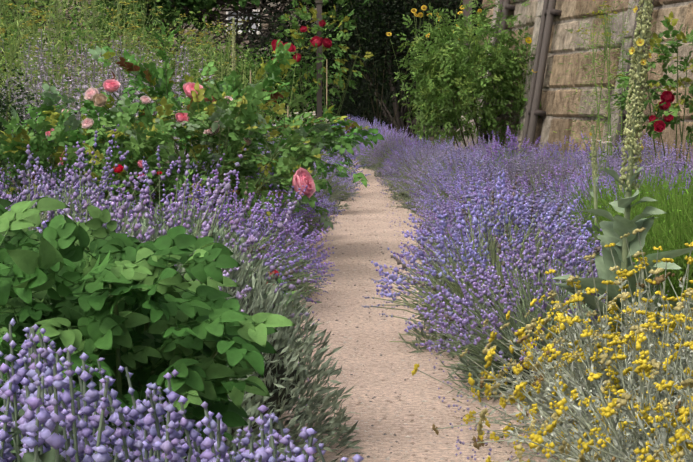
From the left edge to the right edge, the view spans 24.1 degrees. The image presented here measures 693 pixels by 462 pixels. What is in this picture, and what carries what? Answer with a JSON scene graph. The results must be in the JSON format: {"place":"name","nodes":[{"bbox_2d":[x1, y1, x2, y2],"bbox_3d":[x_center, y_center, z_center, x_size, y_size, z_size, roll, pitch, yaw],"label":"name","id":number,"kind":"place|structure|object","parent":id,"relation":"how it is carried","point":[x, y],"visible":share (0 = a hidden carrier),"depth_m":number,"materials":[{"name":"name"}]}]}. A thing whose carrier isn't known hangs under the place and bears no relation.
{"place":"outdoors","nodes":[
{"label":"outdoors","id":0,"kind":"place"},
{"bbox_2d":[18,0,338,128],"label":"shrub","id":1,"kind":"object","parent":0,"point":[263,25],"depth_m":57.71,"materials":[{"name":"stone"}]},
{"bbox_2d":[10,126,456,168],"bbox_3d":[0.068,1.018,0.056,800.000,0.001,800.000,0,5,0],"label":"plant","id":2,"kind":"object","parent":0,"point":[432,137],"depth_m":49.68,"materials":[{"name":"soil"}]},
{"bbox_2d":[0,81,58,186],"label":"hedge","id":3,"kind":"object","parent":2,"relation":"on","point":[17,110],"visible":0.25,"depth_m":10.63,"materials":[{"name":"green plant"}]},
{"bbox_2d":[0,0,71,106],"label":"shrub","id":4,"kind":"object","parent":2,"relation":"on","point":[22,2],"visible":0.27,"depth_m":19.93,"materials":[{"name":"green plant"}]},
{"bbox_2d":[0,68,77,189],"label":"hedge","id":5,"kind":"object","parent":2,"relation":"on","point":[7,105],"visible":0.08,"depth_m":11.97,"materials":[{"name":"green plant"}]},
{"bbox_2d":[5,153,110,236],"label":"lavender","id":6,"kind":"object","parent":2,"relation":"on","point":[62,184],"visible":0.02,"depth_m":5.59,"materials":[{"name":"purple plant"}]},
{"bbox_2d":[0,145,133,220],"bbox_3d":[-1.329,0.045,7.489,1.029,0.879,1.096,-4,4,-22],"label":"lavender bed","id":7,"kind":"object","parent":2,"relation":"on","point":[33,187],"visible":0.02,"depth_m":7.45,"materials":[{"name":"purple plant"}]},
{"bbox_2d":[0,107,136,207],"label":"rose bush","id":8,"kind":"object","parent":2,"relation":"on","point":[14,149],"visible":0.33,"depth_m":9.29,"materials":[{"name":"green plant"}]},
{"bbox_2d":[1,0,171,79],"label":"tree","id":9,"kind":"object","parent":2,"relation":"on","point":[71,23],"visible":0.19,"depth_m":39.95,"materials":[{"name":"green plant"}]},
{"bbox_2d":[28,161,144,230],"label":"lavender","id":10,"kind":"object","parent":2,"relation":"on","point":[98,193],"depth_m":6.03,"materials":[{"name":"purple plant"}]},
{"bbox_2d":[0,124,177,226],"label":"lavender","id":11,"kind":"object","parent":2,"relation":"on","point":[76,186],"visible":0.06,"depth_m":6.63,"materials":[{"name":"purple plant"}]},
{"bbox_2d":[1,0,177,111],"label":"shrub","id":12,"kind":"object","parent":2,"relation":"on","point":[82,34],"visible":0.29,"depth_m":23.76,"materials":[{"name":"green plant"}]},
{"bbox_2d":[3,141,178,268],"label":"lavender","id":13,"kind":"object","parent":2,"relation":"on","point":[47,188],"visible":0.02,"depth_m":4.73,"materials":[{"name":"purple plant"}]},
{"bbox_2d":[0,0,191,166],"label":"fennel","id":14,"kind":"object","parent":2,"relation":"on","point":[34,36],"visible":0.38,"depth_m":15.40,"materials":[{"name":"green plant"}]},
{"bbox_2d":[0,0,204,116],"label":"shrub","id":15,"kind":"object","parent":2,"relation":"on","point":[106,20],"visible":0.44,"depth_m":19.07,"materials":[{"name":"green plant"}]},
{"bbox_2d":[0,31,211,189],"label":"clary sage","id":16,"kind":"object","parent":2,"relation":"on","point":[86,86],"visible":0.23,"depth_m":13.78,"materials":[{"name":"purple plant"}]},
{"bbox_2d":[0,145,261,308],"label":"lavender","id":17,"kind":"object","parent":2,"relation":"on","point":[143,228],"visible":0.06,"depth_m":5.24,"materials":[{"name":"purple plant"}]},
{"bbox_2d":[45,0,266,153],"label":"shrub","id":18,"kind":"object","parent":2,"relation":"on","point":[191,62],"visible":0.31,"depth_m":19.06,"materials":[{"name":"green plant"}]},
{"bbox_2d":[39,163,285,461],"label":"lavender","id":19,"kind":"object","parent":2,"relation":"on","point":[250,406],"visible":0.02,"depth_m":3.86,"materials":[{"name":"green plant"}]},
{"bbox_2d":[93,0,259,151],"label":"shrub","id":20,"kind":"object","parent":2,"relation":"on","point":[226,50],"visible":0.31,"depth_m":21.58,"materials":[{"name":"green plant"}]},
{"bbox_2d":[2,21,383,203],"bbox_3d":[-1.022,-0.565,10.363,2.534,1.536,2.948,0,5,0],"label":"rose bush","id":21,"kind":"object","parent":2,"relation":"on","point":[163,85],"depth_m":10.33,"materials":[{"name":"green plant"}]},
{"bbox_2d":[56,74,333,232],"bbox_3d":[-0.817,-0.302,9.278,1.485,1.185,1.544,0,5,0],"label":"rose bush","id":22,"kind":"object","parent":2,"relation":"on","point":[135,141],"depth_m":9.11,"materials":[{"name":"green plant"}]},
{"bbox_2d":[34,148,363,461],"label":"lavender","id":23,"kind":"object","parent":2,"relation":"on","point":[285,377],"visible":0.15,"depth_m":4.57,"materials":[{"name":"green plant"}]},
{"bbox_2d":[95,141,302,348],"bbox_3d":[-0.740,0.130,6.471,1.116,0.955,1.108,1,3,-24],"label":"lavender","id":24,"kind":"object","parent":2,"relation":"on","point":[196,196],"visible":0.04,"depth_m":6.49,"materials":[{"name":"purple plant"}]},
{"bbox_2d":[91,153,307,379],"bbox_3d":[-0.656,0.183,5.897,1.094,0.936,1.086,-3,7,-35],"label":"lavender","id":25,"kind":"object","parent":2,"relation":"on","point":[218,236],"visible":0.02,"depth_m":5.88,"materials":[{"name":"purple plant"}]},
{"bbox_2d":[170,45,297,161],"bbox_3d":[-1.234,-1.156,17.477,1.414,1.598,4.291,0,5,0],"label":"weld","id":26,"kind":"object","parent":2,"relation":"on","point":[244,72],"visible":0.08,"depth_m":17.79,"materials":[{"name":"green plant"}]},
{"bbox_2d":[231,18,236,119],"bbox_3d":[-1.069,-1.269,16.939,0.433,1.906,0.335,-1,5,-15],"label":"stake","id":27,"kind":"object","parent":2,"relation":"on","point":[233,46],"visible":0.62,"depth_m":16.88,"materials":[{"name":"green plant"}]},
{"bbox_2d":[83,0,385,108],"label":"shrub","id":28,"kind":"object","parent":2,"relation":"on","point":[184,6],"visible":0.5,"depth_m":49.05,"materials":[{"name":"green plant"}]},
{"bbox_2d":[165,178,306,328],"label":"lavender","id":29,"kind":"object","parent":2,"relation":"on","point":[271,261],"depth_m":7.18,"materials":[{"name":"purple plant"}]},
{"bbox_2d":[0,0,474,125],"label":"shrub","id":30,"kind":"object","parent":2,"relation":"on","point":[345,114],"depth_m":71.74,"materials":[{"name":"green plant"}]},
{"bbox_2d":[0,0,479,127],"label":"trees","id":31,"kind":"object","parent":2,"relation":"on","point":[413,117],"depth_m":64.89,"materials":[{"name":"green plant"}]},
{"bbox_2d":[180,29,311,135],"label":"shrub","id":32,"kind":"object","parent":2,"relation":"on","point":[255,81],"visible":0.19,"depth_m":24.80,"materials":[{"name":"green plant"}]},
{"bbox_2d":[155,171,338,316],"bbox_3d":[-0.558,0.082,7.772,1.068,0.744,1.094,4,6,13],"label":"lavender","id":33,"kind":"object","parent":2,"relation":"on","point":[286,248],"visible":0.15,"depth_m":7.75,"materials":[{"name":"purple plant"}]},
{"bbox_2d":[216,152,331,252],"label":"lavender","id":34,"kind":"object","parent":2,"relation":"on","point":[281,209],"visible":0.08,"depth_m":10.66,"materials":[{"name":"purple plant"}]},
{"bbox_2d":[207,4,352,125],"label":"dark shrub","id":35,"kind":"object","parent":2,"relation":"on","point":[263,37],"visible":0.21,"depth_m":42.28,"materials":[{"name":"green plant"}]},
{"bbox_2d":[223,165,344,236],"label":"lavender","id":36,"kind":"object","parent":2,"relation":"on","point":[317,217],"visible":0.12,"depth_m":11.95,"materials":[{"name":"purple plant"}]},
{"bbox_2d":[228,42,340,127],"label":"shrub","id":37,"kind":"object","parent":2,"relation":"on","point":[308,99],"visible":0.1,"depth_m":29.89,"materials":[{"name":"green plant"}]},
{"bbox_2d":[262,143,360,213],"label":"lavender","id":38,"kind":"object","parent":2,"relation":"on","point":[337,192],"visible":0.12,"depth_m":14.59,"materials":[{"name":"purple plant"}]},
{"bbox_2d":[266,0,373,149],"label":"climbing rose","id":39,"kind":"object","parent":2,"relation":"on","point":[316,41],"visible":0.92,"depth_m":20.71,"materials":[{"name":"green plant"}]},
{"bbox_2d":[319,155,362,200],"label":"lavender","id":40,"kind":"object","parent":2,"relation":"on","point":[347,194],"visible":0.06,"depth_m":16.57,"materials":[{"name":"purple plant"}]},
{"bbox_2d":[313,147,370,195],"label":"lavender","id":41,"kind":"object","parent":2,"relation":"on","point":[356,166],"visible":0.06,"depth_m":17.26,"materials":[{"name":"purple plant"}]},
{"bbox_2d":[252,1,479,128],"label":"shrub","id":42,"kind":"object","parent":2,"relation":"on","point":[354,79],"visible":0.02,"depth_m":53.10,"materials":[{"name":"green plant"}]},
{"bbox_2d":[335,87,397,126],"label":"shrub","id":43,"kind":"object","parent":2,"relation":"on","point":[357,110],"visible":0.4,"depth_m":47.27,"materials":[{"name":"green plant"}]},
{"bbox_2d":[252,0,485,135],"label":"tree","id":44,"kind":"object","parent":2,"relation":"on","point":[364,29],"visible":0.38,"depth_m":41.81,"materials":[{"name":"green plant"}]},
{"bbox_2d":[252,0,491,137],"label":"hazel tree","id":45,"kind":"object","parent":2,"relation":"on","point":[400,121],"visible":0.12,"depth_m":48.55,"materials":[{"name":"green plant"}]},
{"bbox_2d":[355,124,418,168],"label":"lavender","id":46,"kind":"object","parent":2,"relation":"on","point":[367,151],"visible":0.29,"depth_m":24.41,"materials":[{"name":"purple plant"}]},
{"bbox_2d":[365,136,414,177],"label":"lavender","id":47,"kind":"object","parent":2,"relation":"on","point":[379,164],"visible":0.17,"depth_m":21.93,"materials":[{"name":"purple plant"}]},
{"bbox_2d":[373,139,441,190],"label":"lavender","id":48,"kind":"object","parent":2,"relation":"on","point":[383,162],"visible":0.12,"depth_m":18.66,"materials":[{"name":"purple plant"}]},
{"bbox_2d":[375,142,446,200],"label":"lavender","id":49,"kind":"object","parent":2,"relation":"on","point":[389,172],"visible":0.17,"depth_m":16.77,"materials":[{"name":"purple plant"}]},
{"bbox_2d":[381,135,466,188],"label":"lavender","id":50,"kind":"object","parent":2,"relation":"on","point":[429,141],"visible":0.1,"depth_m":17.40,"materials":[{"name":"purple plant"}]},
{"bbox_2d":[381,143,479,208],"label":"lavender","id":51,"kind":"object","parent":2,"relation":"on","point":[406,173],"visible":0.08,"depth_m":15.42,"materials":[{"name":"purple plant"}]},
{"bbox_2d":[387,5,481,144],"bbox_3d":[1.527,-2.138,24.374,1.504,2.472,2.198,-2,5,-24],"label":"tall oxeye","id":52,"kind":"object","parent":2,"relation":"on","point":[420,14],"visible":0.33,"depth_m":24.05,"materials":[{"name":"green plant"}]},
{"bbox_2d":[391,137,492,213],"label":"lavender","id":53,"kind":"object","parent":2,"relation":"on","point":[421,170],"visible":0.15,"depth_m":14.79,"materials":[{"name":"purple plant"}]},
{"bbox_2d":[410,163,500,231],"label":"lavender","id":54,"kind":"object","parent":2,"relation":"on","point":[435,192],"visible":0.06,"depth_m":12.48,"materials":[{"name":"purple plant"}]},
{"bbox_2d":[410,143,510,226],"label":"lavender","id":55,"kind":"object","parent":2,"relation":"on","point":[438,183],"visible":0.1,"depth_m":13.12,"materials":[{"name":"purple plant"}]},
{"bbox_2d":[405,143,517,219],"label":"lavender","id":56,"kind":"object","parent":2,"relation":"on","point":[481,159],"visible":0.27,"depth_m":13.63,"materials":[{"name":"purple plant"}]},
{"bbox_2d":[391,0,535,151],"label":"light green shrub","id":57,"kind":"object","parent":2,"relation":"on","point":[455,89],"visible":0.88,"depth_m":20.05,"materials":[{"name":"green plant"}]},
{"bbox_2d":[402,171,539,262],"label":"lavender","id":58,"kind":"object","parent":2,"relation":"on","point":[461,192],"visible":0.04,"depth_m":9.87,"materials":[{"name":"purple plant"}]},
{"bbox_2d":[411,166,534,251],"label":"lavender","id":59,"kind":"object","parent":2,"relation":"on","point":[430,219],"visible":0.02,"depth_m":10.57,"materials":[{"name":"purple plant"}]},
{"bbox_2d":[362,170,600,359],"bbox_3d":[0.626,0.150,6.590,1.115,0.799,1.088,0,4,3],"label":"lavender","id":60,"kind":"object","parent":2,"relation":"on","point":[449,279],"visible":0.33,"depth_m":6.53,"materials":[{"name":"purple plant"}]},
{"bbox_2d":[393,180,571,309],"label":"lavender","id":61,"kind":"object","parent":2,"relation":"on","point":[424,252],"visible":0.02,"depth_m":7.79,"materials":[{"name":"purple plant"}]},
{"bbox_2d":[403,159,569,260],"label":"lavender","id":62,"kind":"object","parent":2,"relation":"on","point":[448,217],"visible":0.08,"depth_m":9.07,"materials":[{"name":"purple plant"}]},
{"bbox_2d":[394,182,599,329],"bbox_3d":[0.739,0.142,7.103,1.021,0.731,1.049,-7,11,-44],"label":"lavender","id":63,"kind":"object","parent":2,"relation":"on","point":[530,217],"visible":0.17,"depth_m":7.07,"materials":[{"name":"purple plant"}]},
{"bbox_2d":[427,250,573,381],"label":"lavender","id":64,"kind":"object","parent":2,"relation":"on","point":[470,308],"visible":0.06,"depth_m":6.01,"materials":[{"name":"purple plant"}]},
{"bbox_2d":[469,125,554,180],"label":"lavender","id":65,"kind":"object","parent":2,"relation":"on","point":[510,144],"visible":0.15,"depth_m":15.61,"materials":[{"name":"purple plant"}]},
{"bbox_2d":[487,142,570,196],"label":"lavender","id":66,"kind":"object","parent":2,"relation":"on","point":[532,156],"visible":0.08,"depth_m":13.40,"materials":[{"name":"purple plant"}]},
{"bbox_2d":[491,148,585,213],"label":"lavender","id":67,"kind":"object","parent":2,"relation":"on","point":[547,167],"visible":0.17,"depth_m":11.88,"materials":[{"name":"purple plant"}]},
{"bbox_2d":[405,216,672,400],"bbox_3d":[0.711,0.285,5.622,1.006,0.671,0.979,0,2,0],"label":"lavender","id":68,"kind":"object","parent":2,"relation":"on","point":[504,352],"visible":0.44,"depth_m":5.58,"materials":[{"name":"purple plant"}]},
{"bbox_2d":[411,253,692,461],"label":"santolina","id":69,"kind":"object","parent":2,"relation":"on","point":[516,368],"visible":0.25,"depth_m":4.60,"materials":[{"name":"yellow plant"}]},
{"bbox_2d":[499,160,625,227],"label":"lavender","id":70,"kind":"object","parent":2,"relation":"on","point":[557,183],"visible":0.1,"depth_m":10.60,"materials":[{"name":"purple plant"}]},
{"bbox_2d":[523,135,601,170],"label":"lavender","id":71,"kind":"object","parent":2,"relation":"on","point":[557,150],"visible":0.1,"depth_m":15.96,"materials":[{"name":"purple plant"}]},
{"bbox_2d":[477,0,653,159],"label":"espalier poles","id":72,"kind":"object","parent":2,"relation":"on","point":[550,12],"visible":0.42,"depth_m":19.24,"materials":[{"name":"brown wood"}]},
{"bbox_2d":[518,166,618,250],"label":"lavender","id":73,"kind":"object","parent":2,"relation":"on","point":[560,193],"visible":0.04,"depth_m":9.26,"materials":[{"name":"purple plant"}]},
{"bbox_2d":[529,202,611,274],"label":"lavender","id":74,"kind":"object","parent":2,"relation":"on","point":[583,219],"visible":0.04,"depth_m":8.61,"materials":[{"name":"purple plant"}]},
{"bbox_2d":[454,0,692,174],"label":"garden wall","id":75,"kind":"structure","parent":2,"relation":"on","point":[558,118],"depth_m":18.12,"materials":[{"name":"stone"}]},
{"bbox_2d":[471,0,637,162],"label":"wall pilasters","id":76,"kind":"object","parent":75,"relation":"attached to","point":[631,17],"depth_m":16.80,"materials":[{"name":"stone"}]},
{"bbox_2d":[539,166,612,214],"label":"lavender","id":77,"kind":"object","parent":2,"relation":"on","point":[566,179],"visible":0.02,"depth_m":11.12,"materials":[{"name":"purple plant"}]},
{"bbox_2d":[472,288,692,461],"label":"santolina","id":78,"kind":"object","parent":2,"relation":"on","point":[615,435],"visible":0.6,"depth_m":3.87,"materials":[{"name":"yellow plant"}]},
{"bbox_2d":[485,232,692,415],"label":"santolina","id":79,"kind":"object","parent":2,"relation":"on","point":[656,292],"visible":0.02,"depth_m":5.24,"materials":[{"name":"yellow plant"}]},
{"bbox_2d":[488,227,692,461],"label":"santolina","id":80,"kind":"object","parent":2,"relation":"on","point":[651,315],"visible":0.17,"depth_m":4.76,"materials":[{"name":"yellow plant"}]},
{"bbox_2d":[586,124,600,277],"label":"flower stalk","id":81,"kind":"object","parent":2,"relation":"on","point":[594,194],"visible":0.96,"depth_m":7.37,"materials":[{"name":"green plant"}]},
{"bbox_2d":[588,136,610,195],"bbox_3d":[1.826,-0.313,11.978,0.271,0.783,1.150,1,5,8],"label":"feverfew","id":82,"kind":"object","parent":2,"relation":"on","point":[601,155],"visible":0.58,"depth_m":11.85,"materials":[{"name":"green plant"}]},
{"bbox_2d":[556,143,647,194],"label":"lavender","id":83,"kind":"object","parent":2,"relation":"on","point":[601,165],"visible":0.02,"depth_m":13.52,"materials":[{"name":"purple plant"}]},
{"bbox_2d":[551,0,656,170],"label":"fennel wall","id":84,"kind":"structure","parent":2,"relation":"on","point":[607,36],"depth_m":16.21,"materials":[{"name":"green plant"}]},
{"bbox_2d":[519,325,692,461],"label":"santolina","id":85,"kind":"object","parent":2,"relation":"on","point":[682,442],"visible":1,"depth_m":3.28,"materials":[{"name":"yellow plant"}]},
{"bbox_2d":[547,0,692,351],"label":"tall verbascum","id":86,"kind":"object","parent":2,"relation":"on","point":[615,228],"visible":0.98,"depth_m":5.25,"materials":[{"name":"green plant"}]},
{"bbox_2d":[551,259,692,453],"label":"santolina","id":87,"kind":"object","parent":2,"relation":"on","point":[642,337],"visible":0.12,"depth_m":4.47,"materials":[{"name":"yellow plant"}]},
{"bbox_2d":[560,171,690,253],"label":"green herb","id":88,"kind":"object","parent":2,"relation":"on","point":[600,203],"visible":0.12,"depth_m":8.08,"materials":[{"name":"green plant"}]},
{"bbox_2d":[567,166,690,222],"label":"green herb","id":89,"kind":"object","parent":2,"relation":"on","point":[633,186],"depth_m":8.48,"materials":[{"name":"green plant"}]},
{"bbox_2d":[581,153,690,194],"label":"lavender","id":90,"kind":"object","parent":2,"relation":"on","point":[611,166],"visible":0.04,"depth_m":12.78,"materials":[{"name":"purple plant"}]},
{"bbox_2d":[584,165,692,241],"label":"green herb","id":91,"kind":"object","parent":2,"relation":"on","point":[668,193],"visible":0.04,"depth_m":7.57,"materials":[{"name":"green plant"}]},
{"bbox_2d":[587,186,692,333],"bbox_3d":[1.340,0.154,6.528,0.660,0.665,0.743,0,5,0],"label":"grass","id":92,"kind":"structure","parent":2,"relation":"on","point":[659,240],"depth_m":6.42,"materials":[{"name":"green plant"}]},
{"bbox_2d":[589,365,692,461],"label":"santolina","id":93,"kind":"object","parent":2,"relation":"on","point":[670,425],"visible":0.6,"depth_m":3.56,"materials":[{"name":"yellow plant"}]},
{"bbox_2d":[612,132,677,170],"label":"lavender","id":94,"kind":"object","parent":2,"relation":"on","point":[661,156],"visible":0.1,"depth_m":15.20,"materials":[{"name":"purple plant"}]},
{"bbox_2d":[611,11,692,171],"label":"climbing rose","id":95,"kind":"object","parent":2,"relation":"on","point":[667,98],"visible":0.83,"depth_m":13.39,"materials":[{"name":"green plant"}]},
{"bbox_2d":[612,140,692,195],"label":"lavender","id":96,"kind":"object","parent":2,"relation":"on","point":[678,165],"visible":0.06,"depth_m":10.98,"materials":[{"name":"purple plant"}]},
{"bbox_2d":[618,365,692,460],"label":"santolina","id":97,"kind":"object","parent":2,"relation":"on","point":[683,411],"visible":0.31,"depth_m":3.57,"materials":[{"name":"yellow plant"}]},
{"bbox_2d":[636,161,692,198],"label":"lavender","id":98,"kind":"object","parent":2,"relation":"on","point":[665,175],"visible":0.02,"depth_m":9.62,"materials":[{"name":"purple plant"}]},
{"bbox_2d":[640,137,692,180],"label":"lavender","id":99,"kind":"object","parent":2,"relation":"on","point":[687,147],"visible":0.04,"depth_m":13.09,"materials":[{"name":"purple plant"}]},
{"bbox_2d":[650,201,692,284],"bbox_3d":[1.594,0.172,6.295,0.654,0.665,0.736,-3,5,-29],"label":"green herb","id":100,"kind":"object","parent":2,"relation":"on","point":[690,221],"visible":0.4,"depth_m":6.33,"materials":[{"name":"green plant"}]},
{"bbox_2d":[315,0,322,129],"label":"post","id":101,"kind":"object","parent":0,"point":[318,3],"visible":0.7,"depth_m":20.84,"materials":[{"name":"wood"}]},
{"bbox_2d":[257,159,557,461],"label":"gravel path","id":102,"kind":"structure","parent":0,"point":[387,363],"depth_m":6.25,"materials":[{"name":"beige gravel"}]},
{"bbox_2d":[0,196,295,461],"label":"shrub","id":103,"kind":"object","parent":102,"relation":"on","point":[145,313],"visible":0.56,"depth_m":2.37,"materials":[{"name":"green plant"}]},
{"bbox_2d":[0,318,363,461],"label":"catmint","id":104,"kind":"object","parent":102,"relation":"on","point":[43,418],"visible":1,"depth_m":1.78,"materials":[{"name":"purple plant"}]},
{"bbox_2d":[233,209,334,298],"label":"lavender","id":105,"kind":"object","parent":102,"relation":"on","point":[306,283],"visible":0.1,"depth_m":8.38,"materials":[{"name":"purple plant"}]},
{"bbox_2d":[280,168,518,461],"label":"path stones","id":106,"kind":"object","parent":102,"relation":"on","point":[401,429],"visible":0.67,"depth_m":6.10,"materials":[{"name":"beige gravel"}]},
{"bbox_2d":[277,176,538,460],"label":"fallen florets","id":107,"kind":"object","parent":102,"relation":"on","point":[470,428],"visible":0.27,"depth_m":5.31,"materials":[{"name":"purple plant"}]},
{"bbox_2d":[418,164,499,233],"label":"lavender","id":108,"kind":"object","parent":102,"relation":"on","point":[459,180],"visible":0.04,"depth_m":11.88,"materials":[{"name":"purple plant"}]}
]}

